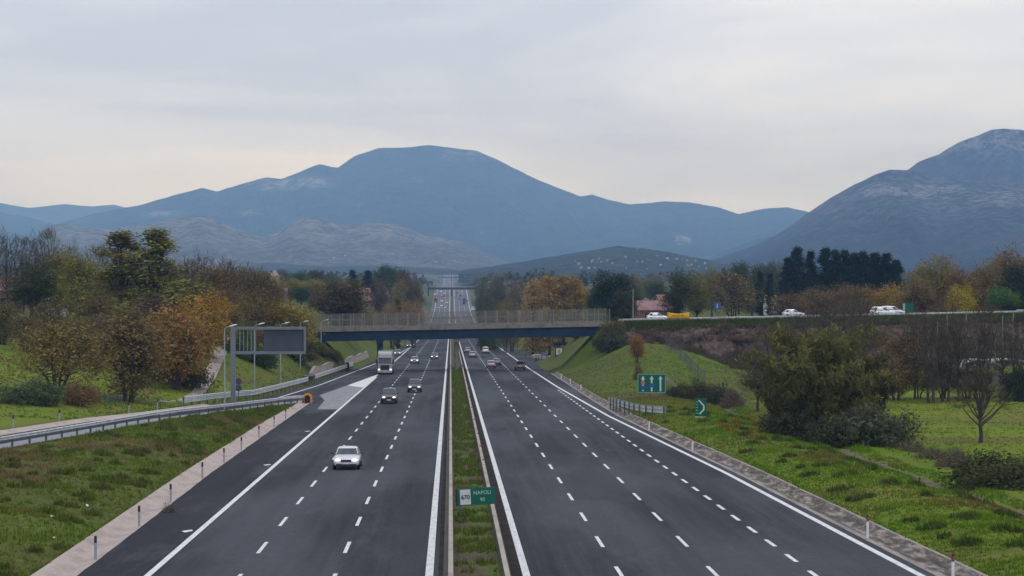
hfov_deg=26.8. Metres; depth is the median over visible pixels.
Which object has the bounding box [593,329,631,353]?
bush
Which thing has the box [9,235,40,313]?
bare tree
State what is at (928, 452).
bush
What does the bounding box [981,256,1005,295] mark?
deciduous tree
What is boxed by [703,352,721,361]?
bush
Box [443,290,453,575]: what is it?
median barrier
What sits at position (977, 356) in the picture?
bare tree
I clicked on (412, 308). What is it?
deciduous tree
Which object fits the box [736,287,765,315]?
deciduous tree
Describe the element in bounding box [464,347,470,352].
car
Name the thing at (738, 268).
deciduous tree
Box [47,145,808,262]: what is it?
mountain
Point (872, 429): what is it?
bush
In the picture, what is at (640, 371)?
bush
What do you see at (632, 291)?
utility pole
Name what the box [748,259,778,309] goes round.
deciduous tree
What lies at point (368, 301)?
house
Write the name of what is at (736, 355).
bush
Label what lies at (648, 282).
deciduous tree
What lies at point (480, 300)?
deciduous tree
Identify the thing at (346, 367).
guard rail
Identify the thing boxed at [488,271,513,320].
deciduous tree
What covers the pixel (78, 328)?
deciduous tree
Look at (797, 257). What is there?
conifer
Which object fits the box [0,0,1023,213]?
sky
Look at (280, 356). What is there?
lamp post
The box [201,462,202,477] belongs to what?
roadside post
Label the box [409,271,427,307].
deciduous tree
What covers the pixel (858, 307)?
deciduous tree
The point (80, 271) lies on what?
deciduous tree
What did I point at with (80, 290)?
green tree
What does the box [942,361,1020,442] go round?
bare tree
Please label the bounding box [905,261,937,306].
deciduous tree
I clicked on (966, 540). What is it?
weeds
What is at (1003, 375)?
deciduous tree
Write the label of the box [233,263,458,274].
hills
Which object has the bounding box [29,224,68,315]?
bare tree
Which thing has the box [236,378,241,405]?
round sign
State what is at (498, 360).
car
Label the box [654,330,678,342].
bush
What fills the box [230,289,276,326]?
deciduous tree
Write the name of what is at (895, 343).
deciduous tree
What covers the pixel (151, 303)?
deciduous tree
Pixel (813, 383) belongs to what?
bush
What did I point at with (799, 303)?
deciduous tree
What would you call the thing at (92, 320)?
deciduous tree
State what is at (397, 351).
car
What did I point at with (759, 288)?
cypress
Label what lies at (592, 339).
bush
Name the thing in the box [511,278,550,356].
poplar
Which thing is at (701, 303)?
deciduous tree
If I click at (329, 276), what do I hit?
deciduous tree
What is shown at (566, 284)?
poplar
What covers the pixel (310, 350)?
bush
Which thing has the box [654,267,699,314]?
deciduous tree
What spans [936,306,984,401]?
bare tree
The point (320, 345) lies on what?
bush
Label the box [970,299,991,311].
deciduous tree
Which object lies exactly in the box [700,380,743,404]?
bush
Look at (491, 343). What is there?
deciduous tree
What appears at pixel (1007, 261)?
deciduous tree
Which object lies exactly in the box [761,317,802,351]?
bare tree
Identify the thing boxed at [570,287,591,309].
deciduous tree
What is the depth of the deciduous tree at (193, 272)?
343.65 m
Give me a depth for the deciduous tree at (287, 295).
637.32 m
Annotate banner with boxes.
[667,312,688,319]
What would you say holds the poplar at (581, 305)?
on the ground at (578, 354)
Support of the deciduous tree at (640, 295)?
on the ground at (578, 354)
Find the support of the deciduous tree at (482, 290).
on the ground at (578, 354)
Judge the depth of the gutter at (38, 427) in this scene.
184.77 m
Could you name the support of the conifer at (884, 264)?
on the ground at (578, 354)
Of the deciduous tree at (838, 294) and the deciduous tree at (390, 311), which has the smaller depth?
the deciduous tree at (838, 294)
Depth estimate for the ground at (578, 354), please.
219.07 m
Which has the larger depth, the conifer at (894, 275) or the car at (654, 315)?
the conifer at (894, 275)
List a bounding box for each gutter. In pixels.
[0,404,208,435]
[31,401,309,575]
[551,372,987,575]
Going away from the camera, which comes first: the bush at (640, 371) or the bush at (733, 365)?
the bush at (640, 371)
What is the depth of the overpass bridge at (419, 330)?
385.17 m
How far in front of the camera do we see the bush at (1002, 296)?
411.60 m
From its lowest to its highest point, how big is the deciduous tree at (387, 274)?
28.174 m
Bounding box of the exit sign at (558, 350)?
[555,347,562,356]
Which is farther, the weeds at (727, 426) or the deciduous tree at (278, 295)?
the deciduous tree at (278, 295)
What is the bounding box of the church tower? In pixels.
[271,270,287,306]
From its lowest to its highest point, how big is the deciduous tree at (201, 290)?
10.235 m
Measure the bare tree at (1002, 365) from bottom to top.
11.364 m
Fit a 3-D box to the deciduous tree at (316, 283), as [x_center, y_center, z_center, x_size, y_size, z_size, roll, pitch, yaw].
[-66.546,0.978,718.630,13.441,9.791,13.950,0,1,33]
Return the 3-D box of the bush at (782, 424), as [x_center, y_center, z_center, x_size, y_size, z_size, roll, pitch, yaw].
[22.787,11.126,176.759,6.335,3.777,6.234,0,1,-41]
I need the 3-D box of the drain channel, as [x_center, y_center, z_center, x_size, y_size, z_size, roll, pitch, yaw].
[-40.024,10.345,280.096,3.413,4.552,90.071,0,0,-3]
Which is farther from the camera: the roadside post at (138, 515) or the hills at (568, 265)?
the hills at (568, 265)
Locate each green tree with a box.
[0,258,64,316]
[54,279,151,313]
[56,227,175,328]
[103,227,220,326]
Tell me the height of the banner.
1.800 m
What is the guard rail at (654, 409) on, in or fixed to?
on the ground at (578, 354)
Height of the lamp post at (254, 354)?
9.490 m
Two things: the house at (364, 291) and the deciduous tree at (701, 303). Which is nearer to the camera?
the deciduous tree at (701, 303)
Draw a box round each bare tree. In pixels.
[0,226,27,304]
[0,232,11,302]
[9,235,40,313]
[16,229,59,317]
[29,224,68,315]
[58,234,82,315]
[85,242,110,295]
[731,313,797,389]
[732,339,769,411]
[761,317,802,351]
[780,301,815,353]
[794,293,846,336]
[799,303,859,364]
[815,290,869,354]
[834,287,880,353]
[845,293,896,357]
[893,304,937,398]
[903,309,953,402]
[917,311,973,401]
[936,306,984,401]
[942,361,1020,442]
[950,315,1000,398]
[961,302,1010,399]
[980,313,1023,394]
[998,317,1023,383]
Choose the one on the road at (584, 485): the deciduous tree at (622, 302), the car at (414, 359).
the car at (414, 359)
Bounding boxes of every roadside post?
[94,536,96,559]
[138,506,139,525]
[170,484,171,501]
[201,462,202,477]
[866,515,868,541]
[951,554,954,575]
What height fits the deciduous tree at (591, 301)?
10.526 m
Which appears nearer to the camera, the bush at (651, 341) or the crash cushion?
the crash cushion
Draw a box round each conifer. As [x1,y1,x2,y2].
[361,269,376,295]
[771,255,800,312]
[778,246,812,304]
[798,249,821,300]
[808,245,833,299]
[819,248,840,294]
[827,248,851,312]
[839,253,860,297]
[850,250,871,291]
[858,251,887,305]
[865,252,900,300]
[880,258,909,300]
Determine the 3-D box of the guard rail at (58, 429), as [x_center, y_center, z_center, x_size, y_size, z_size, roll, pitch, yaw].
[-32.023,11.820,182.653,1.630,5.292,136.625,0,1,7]
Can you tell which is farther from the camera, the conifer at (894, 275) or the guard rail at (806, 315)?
the conifer at (894, 275)
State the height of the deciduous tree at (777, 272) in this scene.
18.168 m
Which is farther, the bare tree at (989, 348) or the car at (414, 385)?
the car at (414, 385)
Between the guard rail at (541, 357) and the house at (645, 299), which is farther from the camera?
the house at (645, 299)
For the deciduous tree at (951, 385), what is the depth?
262.84 m
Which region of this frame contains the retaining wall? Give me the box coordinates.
[309,351,368,376]
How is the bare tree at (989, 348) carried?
on the ground at (578, 354)
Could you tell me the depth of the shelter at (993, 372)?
296.38 m
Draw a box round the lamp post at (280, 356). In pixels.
[280,322,289,382]
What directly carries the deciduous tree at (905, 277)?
on the ground at (578, 354)
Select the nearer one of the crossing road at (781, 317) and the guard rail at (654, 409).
the guard rail at (654, 409)
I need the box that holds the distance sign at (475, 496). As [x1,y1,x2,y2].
[455,487,495,515]
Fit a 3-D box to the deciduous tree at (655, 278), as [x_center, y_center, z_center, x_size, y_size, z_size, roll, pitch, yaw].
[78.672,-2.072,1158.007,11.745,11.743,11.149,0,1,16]
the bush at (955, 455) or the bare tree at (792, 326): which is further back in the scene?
the bare tree at (792, 326)
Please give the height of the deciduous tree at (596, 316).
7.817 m
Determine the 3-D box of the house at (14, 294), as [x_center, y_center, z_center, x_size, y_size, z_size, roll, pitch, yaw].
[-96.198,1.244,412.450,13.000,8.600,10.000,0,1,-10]
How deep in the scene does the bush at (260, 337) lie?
333.48 m
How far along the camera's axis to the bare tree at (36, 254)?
377.49 m
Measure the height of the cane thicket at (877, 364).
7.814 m
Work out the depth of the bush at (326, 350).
379.19 m
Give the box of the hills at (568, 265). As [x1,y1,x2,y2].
[459,246,781,281]
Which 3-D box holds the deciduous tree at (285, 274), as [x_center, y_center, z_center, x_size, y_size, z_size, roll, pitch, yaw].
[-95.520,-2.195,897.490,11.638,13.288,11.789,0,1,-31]
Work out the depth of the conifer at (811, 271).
595.72 m
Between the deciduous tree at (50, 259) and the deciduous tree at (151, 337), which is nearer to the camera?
the deciduous tree at (151, 337)
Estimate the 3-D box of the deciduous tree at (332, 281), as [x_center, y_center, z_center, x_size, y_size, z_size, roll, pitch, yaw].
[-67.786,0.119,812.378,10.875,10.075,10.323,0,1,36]
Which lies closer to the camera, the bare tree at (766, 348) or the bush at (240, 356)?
the bare tree at (766, 348)
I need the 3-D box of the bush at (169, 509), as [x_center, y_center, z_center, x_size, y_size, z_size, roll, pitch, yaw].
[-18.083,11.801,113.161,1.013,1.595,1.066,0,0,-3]
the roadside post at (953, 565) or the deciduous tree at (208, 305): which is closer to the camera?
the roadside post at (953, 565)
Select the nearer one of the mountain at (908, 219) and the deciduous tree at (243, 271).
the deciduous tree at (243, 271)
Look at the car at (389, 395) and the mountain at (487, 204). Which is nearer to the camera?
the car at (389, 395)
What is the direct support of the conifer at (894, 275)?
on the ground at (578, 354)
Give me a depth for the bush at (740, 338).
377.06 m
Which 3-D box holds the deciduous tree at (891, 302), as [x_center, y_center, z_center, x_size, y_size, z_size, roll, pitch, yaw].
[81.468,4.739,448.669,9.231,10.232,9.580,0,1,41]
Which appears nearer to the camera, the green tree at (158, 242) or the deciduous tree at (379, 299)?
the green tree at (158, 242)
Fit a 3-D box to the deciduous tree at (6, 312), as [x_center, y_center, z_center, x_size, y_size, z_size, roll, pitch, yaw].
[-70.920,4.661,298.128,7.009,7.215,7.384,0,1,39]
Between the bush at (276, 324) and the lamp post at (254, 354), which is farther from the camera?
the bush at (276, 324)
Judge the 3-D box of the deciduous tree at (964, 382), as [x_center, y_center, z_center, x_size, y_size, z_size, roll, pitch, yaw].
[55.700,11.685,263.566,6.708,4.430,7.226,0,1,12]
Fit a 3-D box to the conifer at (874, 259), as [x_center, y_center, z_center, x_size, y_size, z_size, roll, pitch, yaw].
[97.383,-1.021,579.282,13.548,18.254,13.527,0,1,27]
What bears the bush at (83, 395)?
on the ground at (578, 354)
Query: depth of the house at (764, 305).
601.84 m
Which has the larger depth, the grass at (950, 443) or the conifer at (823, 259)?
the conifer at (823, 259)
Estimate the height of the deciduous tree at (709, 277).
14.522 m
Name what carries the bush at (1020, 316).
on the ground at (578, 354)
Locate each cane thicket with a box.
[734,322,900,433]
[738,361,786,423]
[840,350,904,413]
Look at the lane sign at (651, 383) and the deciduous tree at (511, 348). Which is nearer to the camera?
the lane sign at (651, 383)
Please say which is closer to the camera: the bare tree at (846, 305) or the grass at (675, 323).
the bare tree at (846, 305)
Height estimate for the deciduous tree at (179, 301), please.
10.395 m
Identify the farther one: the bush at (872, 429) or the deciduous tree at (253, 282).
the deciduous tree at (253, 282)
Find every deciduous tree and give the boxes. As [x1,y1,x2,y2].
[0,299,27,344]
[0,303,135,399]
[1,312,51,349]
[21,298,71,338]
[34,239,77,318]
[49,243,107,309]
[61,314,100,352]
[65,290,121,338]
[68,310,123,360]
[73,298,181,402]
[115,290,174,330]
[138,314,170,376]
[140,296,228,390]
[160,273,202,320]
[162,254,216,313]
[172,285,240,355]
[181,246,220,298]
[184,276,218,324]
[196,259,246,307]
[206,283,256,318]
[215,252,254,294]
[216,260,276,299]
[218,304,246,334]
[229,298,262,334]
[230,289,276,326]
[232,266,290,311]
[254,272,290,303]
[261,306,283,326]
[266,295,293,318]
[267,296,328,356]
[269,285,296,302]
[276,268,292,281]
[278,273,286,285]
[281,278,312,303]
[291,269,308,282]
[291,285,312,303]
[299,276,326,299]
[302,294,320,310]
[303,277,380,325]
[306,268,326,282]
[322,274,341,283]
[323,276,344,293]
[355,303,380,324]
[368,277,392,322]
[372,263,406,304]
[380,297,404,348]
[387,277,410,324]
[389,267,414,305]
[399,295,430,347]
[403,282,422,322]
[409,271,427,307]
[472,274,491,317]
[476,292,492,322]
[476,297,500,349]
[485,272,506,320]
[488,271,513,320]
[492,294,515,352]
[501,297,520,350]
[504,276,525,309]
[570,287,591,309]
[582,305,607,321]
[583,283,606,312]
[590,269,642,320]
[604,288,641,320]
[625,278,644,291]
[627,274,643,287]
[627,283,645,300]
[627,330,646,362]
[638,277,662,300]
[645,281,667,297]
[649,274,667,287]
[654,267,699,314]
[684,270,714,316]
[697,266,729,316]
[704,267,766,316]
[725,259,758,313]
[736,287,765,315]
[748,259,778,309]
[764,290,806,317]
[765,258,785,293]
[787,295,816,311]
[793,283,833,314]
[820,279,865,314]
[839,299,873,313]
[850,344,915,406]
[855,283,882,313]
[864,328,927,399]
[868,279,906,308]
[879,286,908,310]
[891,273,947,312]
[902,273,912,284]
[903,358,939,398]
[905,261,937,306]
[910,247,964,310]
[919,360,964,398]
[926,292,959,312]
[931,262,987,311]
[945,277,980,311]
[950,368,985,397]
[967,257,1005,310]
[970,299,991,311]
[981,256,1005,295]
[982,241,1023,306]
[987,259,1023,312]
[993,369,1022,386]
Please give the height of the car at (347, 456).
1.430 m
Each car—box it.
[331,446,362,468]
[380,388,398,402]
[394,349,401,355]
[406,379,422,391]
[409,356,419,363]
[430,353,438,358]
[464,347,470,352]
[469,351,475,357]
[482,347,488,352]
[485,360,496,367]
[493,358,501,365]
[514,361,525,369]
[646,313,666,317]
[782,309,804,315]
[869,307,895,315]
[882,306,904,312]
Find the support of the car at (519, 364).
on the road at (584, 485)
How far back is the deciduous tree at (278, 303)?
360.98 m
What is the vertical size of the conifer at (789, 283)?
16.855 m
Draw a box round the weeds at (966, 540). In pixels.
[644,405,1023,547]
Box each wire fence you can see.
[104,392,127,407]
[666,335,704,380]
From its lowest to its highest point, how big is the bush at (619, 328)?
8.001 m
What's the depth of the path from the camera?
147.50 m
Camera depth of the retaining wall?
377.18 m
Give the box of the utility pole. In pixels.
[629,289,636,318]
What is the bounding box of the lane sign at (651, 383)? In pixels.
[638,374,665,396]
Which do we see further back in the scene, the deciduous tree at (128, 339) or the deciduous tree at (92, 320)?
the deciduous tree at (92, 320)
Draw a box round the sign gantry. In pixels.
[230,327,305,402]
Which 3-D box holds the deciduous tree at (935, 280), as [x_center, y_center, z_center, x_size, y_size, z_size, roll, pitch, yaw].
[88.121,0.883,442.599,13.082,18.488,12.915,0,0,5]
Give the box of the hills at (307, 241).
[11,215,510,271]
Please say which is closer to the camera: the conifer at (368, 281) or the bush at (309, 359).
the bush at (309, 359)
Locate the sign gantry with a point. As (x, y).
(284, 340)
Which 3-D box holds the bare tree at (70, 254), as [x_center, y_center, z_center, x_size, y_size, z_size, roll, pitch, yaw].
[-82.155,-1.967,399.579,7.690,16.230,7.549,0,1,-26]
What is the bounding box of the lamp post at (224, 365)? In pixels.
[224,324,236,408]
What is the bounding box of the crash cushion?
[303,393,312,402]
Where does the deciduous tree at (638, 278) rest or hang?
on the ground at (578, 354)
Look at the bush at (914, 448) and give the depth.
161.12 m
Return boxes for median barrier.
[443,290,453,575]
[453,298,510,575]
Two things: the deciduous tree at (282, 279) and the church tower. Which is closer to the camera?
the church tower
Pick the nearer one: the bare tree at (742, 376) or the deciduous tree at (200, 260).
the bare tree at (742, 376)
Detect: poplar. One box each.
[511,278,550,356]
[532,274,571,355]
[542,272,580,341]
[562,277,589,320]
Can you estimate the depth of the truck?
364.99 m
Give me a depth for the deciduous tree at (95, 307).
297.79 m
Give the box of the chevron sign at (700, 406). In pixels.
[695,398,705,417]
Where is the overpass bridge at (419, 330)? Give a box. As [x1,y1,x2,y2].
[305,308,609,370]
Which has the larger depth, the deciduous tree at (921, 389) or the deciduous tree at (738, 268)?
the deciduous tree at (738, 268)
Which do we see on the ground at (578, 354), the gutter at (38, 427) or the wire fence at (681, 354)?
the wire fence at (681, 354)
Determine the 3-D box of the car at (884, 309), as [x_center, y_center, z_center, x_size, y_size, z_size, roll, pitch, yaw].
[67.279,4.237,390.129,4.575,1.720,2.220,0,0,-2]
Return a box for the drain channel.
[161,344,226,401]
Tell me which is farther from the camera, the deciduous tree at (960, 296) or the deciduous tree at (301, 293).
the deciduous tree at (301, 293)
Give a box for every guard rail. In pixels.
[0,396,304,447]
[183,362,352,406]
[535,355,549,360]
[609,397,665,418]
[618,311,1023,320]
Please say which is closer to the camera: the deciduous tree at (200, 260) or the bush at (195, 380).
the bush at (195, 380)
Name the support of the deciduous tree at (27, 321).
on the ground at (578, 354)
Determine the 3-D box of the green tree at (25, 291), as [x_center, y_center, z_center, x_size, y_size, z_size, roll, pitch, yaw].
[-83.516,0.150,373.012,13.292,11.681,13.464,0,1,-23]
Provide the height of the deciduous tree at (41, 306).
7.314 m
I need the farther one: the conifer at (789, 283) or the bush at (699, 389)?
the conifer at (789, 283)
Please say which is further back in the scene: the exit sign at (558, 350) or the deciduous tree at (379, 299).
the deciduous tree at (379, 299)
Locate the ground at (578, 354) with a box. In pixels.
[0,270,1023,575]
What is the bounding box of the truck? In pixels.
[376,350,393,373]
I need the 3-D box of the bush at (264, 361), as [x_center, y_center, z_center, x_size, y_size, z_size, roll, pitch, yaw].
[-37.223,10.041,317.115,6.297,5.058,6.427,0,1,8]
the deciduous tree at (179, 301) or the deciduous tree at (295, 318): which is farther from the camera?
the deciduous tree at (295, 318)
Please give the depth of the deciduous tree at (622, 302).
441.67 m
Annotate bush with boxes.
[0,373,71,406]
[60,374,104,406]
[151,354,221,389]
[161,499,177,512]
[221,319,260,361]
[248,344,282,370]
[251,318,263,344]
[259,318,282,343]
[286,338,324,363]
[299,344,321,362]
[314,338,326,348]
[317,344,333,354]
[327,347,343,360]
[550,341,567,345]
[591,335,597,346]
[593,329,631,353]
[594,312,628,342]
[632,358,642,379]
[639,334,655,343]
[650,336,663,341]
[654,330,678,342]
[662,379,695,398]
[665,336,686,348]
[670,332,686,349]
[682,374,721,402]
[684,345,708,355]
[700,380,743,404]
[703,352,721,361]
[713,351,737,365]
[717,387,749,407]
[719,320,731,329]
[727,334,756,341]
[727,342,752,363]
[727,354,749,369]
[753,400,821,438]
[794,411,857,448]
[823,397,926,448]
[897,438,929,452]
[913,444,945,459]
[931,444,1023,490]
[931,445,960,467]
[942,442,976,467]
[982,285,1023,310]
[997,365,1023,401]
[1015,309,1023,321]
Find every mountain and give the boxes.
[0,203,124,223]
[0,212,53,268]
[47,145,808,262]
[708,237,770,259]
[711,170,1023,274]
[908,129,1023,182]
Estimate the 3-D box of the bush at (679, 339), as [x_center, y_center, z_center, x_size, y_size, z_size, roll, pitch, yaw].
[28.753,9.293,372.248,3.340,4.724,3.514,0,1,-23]
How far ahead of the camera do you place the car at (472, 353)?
498.90 m
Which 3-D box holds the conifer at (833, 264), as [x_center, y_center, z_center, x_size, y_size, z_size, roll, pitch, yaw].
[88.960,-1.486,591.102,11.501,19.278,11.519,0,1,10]
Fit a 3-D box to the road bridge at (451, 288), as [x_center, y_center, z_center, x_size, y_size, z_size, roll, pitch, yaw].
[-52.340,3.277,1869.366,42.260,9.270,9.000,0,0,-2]
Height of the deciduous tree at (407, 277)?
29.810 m
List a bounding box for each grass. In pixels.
[0,403,292,575]
[451,368,500,575]
[614,397,1023,575]
[622,311,1023,364]
[742,397,1023,494]
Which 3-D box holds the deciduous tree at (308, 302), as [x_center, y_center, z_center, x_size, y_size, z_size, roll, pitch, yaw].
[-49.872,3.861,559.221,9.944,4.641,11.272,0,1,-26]
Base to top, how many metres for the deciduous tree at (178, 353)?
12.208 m
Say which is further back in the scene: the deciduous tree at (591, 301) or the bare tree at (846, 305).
the deciduous tree at (591, 301)
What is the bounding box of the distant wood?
[3,268,982,297]
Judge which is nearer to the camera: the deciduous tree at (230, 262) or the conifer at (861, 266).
the deciduous tree at (230, 262)
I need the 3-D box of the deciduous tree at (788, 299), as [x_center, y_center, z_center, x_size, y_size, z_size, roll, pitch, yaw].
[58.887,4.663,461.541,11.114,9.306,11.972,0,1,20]
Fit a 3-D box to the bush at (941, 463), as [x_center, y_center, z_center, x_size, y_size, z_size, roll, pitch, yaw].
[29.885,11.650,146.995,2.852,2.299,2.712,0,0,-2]
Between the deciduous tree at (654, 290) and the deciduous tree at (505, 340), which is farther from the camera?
the deciduous tree at (654, 290)
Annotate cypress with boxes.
[348,269,358,284]
[394,298,402,348]
[753,271,764,315]
[763,273,775,315]
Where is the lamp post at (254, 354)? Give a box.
[254,323,263,389]
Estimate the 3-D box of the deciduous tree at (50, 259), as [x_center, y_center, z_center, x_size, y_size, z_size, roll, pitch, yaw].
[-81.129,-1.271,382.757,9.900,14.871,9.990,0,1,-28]
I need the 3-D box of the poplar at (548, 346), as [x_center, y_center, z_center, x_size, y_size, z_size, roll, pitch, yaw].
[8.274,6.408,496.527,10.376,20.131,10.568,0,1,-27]
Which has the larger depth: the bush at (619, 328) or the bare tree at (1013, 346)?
the bush at (619, 328)
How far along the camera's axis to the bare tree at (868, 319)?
306.44 m
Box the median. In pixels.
[451,296,501,575]
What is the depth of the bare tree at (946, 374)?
255.16 m
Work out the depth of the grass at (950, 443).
203.41 m
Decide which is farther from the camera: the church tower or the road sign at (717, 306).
the church tower
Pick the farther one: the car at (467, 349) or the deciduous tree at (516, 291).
the deciduous tree at (516, 291)
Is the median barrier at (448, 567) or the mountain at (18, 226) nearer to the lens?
the median barrier at (448, 567)
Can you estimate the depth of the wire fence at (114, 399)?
221.35 m
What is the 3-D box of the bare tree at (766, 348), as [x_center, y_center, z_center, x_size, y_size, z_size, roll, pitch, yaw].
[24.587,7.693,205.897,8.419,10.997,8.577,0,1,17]
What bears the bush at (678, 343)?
on the ground at (578, 354)
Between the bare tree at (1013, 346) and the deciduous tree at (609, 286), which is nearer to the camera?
the bare tree at (1013, 346)
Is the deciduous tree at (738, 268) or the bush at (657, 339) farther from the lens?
the deciduous tree at (738, 268)
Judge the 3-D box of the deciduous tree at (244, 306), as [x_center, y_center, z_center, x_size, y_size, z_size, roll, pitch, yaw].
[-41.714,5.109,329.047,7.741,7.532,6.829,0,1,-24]
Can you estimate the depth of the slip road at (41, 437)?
178.80 m
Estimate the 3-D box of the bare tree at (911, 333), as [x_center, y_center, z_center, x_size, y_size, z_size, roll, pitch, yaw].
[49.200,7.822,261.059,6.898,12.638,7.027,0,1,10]
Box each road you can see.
[0,401,299,447]
[78,275,934,575]
[619,312,1018,321]
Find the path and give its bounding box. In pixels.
[666,376,1023,515]
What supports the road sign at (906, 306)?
on the ground at (578, 354)
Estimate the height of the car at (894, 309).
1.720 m
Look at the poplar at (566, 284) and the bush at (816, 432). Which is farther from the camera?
the poplar at (566, 284)
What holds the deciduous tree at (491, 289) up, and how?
on the ground at (578, 354)
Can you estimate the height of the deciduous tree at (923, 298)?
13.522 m
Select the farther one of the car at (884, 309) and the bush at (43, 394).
the car at (884, 309)
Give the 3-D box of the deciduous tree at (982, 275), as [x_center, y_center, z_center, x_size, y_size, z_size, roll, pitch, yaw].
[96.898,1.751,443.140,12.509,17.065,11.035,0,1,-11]
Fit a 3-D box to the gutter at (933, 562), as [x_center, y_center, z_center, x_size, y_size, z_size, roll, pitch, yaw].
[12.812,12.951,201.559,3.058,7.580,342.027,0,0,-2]
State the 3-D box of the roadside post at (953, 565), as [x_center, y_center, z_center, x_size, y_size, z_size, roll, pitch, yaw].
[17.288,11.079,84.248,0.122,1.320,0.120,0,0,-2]
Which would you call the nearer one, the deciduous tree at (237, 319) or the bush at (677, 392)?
the bush at (677, 392)
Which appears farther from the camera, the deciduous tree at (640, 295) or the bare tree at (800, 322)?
the deciduous tree at (640, 295)
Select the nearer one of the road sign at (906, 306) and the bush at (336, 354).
the bush at (336, 354)
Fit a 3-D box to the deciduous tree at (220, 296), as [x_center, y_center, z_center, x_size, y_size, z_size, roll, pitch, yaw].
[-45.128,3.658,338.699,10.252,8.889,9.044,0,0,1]
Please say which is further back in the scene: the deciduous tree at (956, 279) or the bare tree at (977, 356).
the deciduous tree at (956, 279)
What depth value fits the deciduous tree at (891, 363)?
241.21 m
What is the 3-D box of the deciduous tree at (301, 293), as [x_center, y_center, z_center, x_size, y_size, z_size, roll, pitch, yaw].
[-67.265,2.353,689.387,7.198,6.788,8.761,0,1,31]
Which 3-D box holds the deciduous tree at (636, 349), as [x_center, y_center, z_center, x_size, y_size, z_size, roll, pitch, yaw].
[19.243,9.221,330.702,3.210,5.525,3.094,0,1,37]
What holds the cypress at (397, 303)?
on the ground at (578, 354)
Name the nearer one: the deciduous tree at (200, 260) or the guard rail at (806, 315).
the deciduous tree at (200, 260)
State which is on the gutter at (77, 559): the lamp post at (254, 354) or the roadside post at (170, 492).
the roadside post at (170, 492)
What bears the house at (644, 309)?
on the ground at (578, 354)
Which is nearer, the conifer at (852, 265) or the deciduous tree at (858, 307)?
the deciduous tree at (858, 307)
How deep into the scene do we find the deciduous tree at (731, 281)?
490.32 m
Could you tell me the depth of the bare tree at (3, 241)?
369.72 m
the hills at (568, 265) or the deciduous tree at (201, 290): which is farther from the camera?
the hills at (568, 265)
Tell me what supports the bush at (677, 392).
on the ground at (578, 354)
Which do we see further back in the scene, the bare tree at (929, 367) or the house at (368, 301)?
the house at (368, 301)
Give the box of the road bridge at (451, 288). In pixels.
[427,286,475,295]
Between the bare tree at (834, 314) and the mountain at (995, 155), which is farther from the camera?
the mountain at (995, 155)
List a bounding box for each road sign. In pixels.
[714,302,720,316]
[903,303,912,311]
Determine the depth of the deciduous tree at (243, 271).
360.64 m
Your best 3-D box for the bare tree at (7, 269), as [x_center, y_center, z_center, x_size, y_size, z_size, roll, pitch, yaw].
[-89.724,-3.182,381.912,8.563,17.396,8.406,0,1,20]
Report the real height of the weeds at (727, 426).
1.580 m
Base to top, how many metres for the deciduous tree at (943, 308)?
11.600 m
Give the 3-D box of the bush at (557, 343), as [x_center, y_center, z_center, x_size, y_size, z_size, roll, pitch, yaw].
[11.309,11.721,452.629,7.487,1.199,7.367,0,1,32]
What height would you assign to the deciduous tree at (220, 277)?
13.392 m
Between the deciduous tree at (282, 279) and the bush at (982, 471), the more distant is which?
the deciduous tree at (282, 279)
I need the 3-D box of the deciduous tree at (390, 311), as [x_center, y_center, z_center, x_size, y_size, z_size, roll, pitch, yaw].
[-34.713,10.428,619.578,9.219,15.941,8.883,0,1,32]
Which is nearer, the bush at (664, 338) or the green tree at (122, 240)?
the green tree at (122, 240)
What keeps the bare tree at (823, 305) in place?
on the ground at (578, 354)
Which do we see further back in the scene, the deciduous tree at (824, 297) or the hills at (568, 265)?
the hills at (568, 265)
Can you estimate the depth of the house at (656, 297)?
619.57 m
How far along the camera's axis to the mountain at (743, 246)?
8518.36 m
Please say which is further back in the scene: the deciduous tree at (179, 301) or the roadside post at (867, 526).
the deciduous tree at (179, 301)
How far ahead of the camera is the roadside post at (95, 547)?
91.38 m
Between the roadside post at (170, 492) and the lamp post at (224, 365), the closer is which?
the roadside post at (170, 492)
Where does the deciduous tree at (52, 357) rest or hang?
on the ground at (578, 354)
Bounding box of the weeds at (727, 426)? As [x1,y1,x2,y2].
[715,417,767,436]
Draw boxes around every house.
[0,272,43,312]
[352,288,369,295]
[360,296,374,312]
[631,298,658,318]
[634,299,677,319]
[652,294,686,313]
[763,295,778,314]
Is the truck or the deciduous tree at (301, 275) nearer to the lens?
the truck

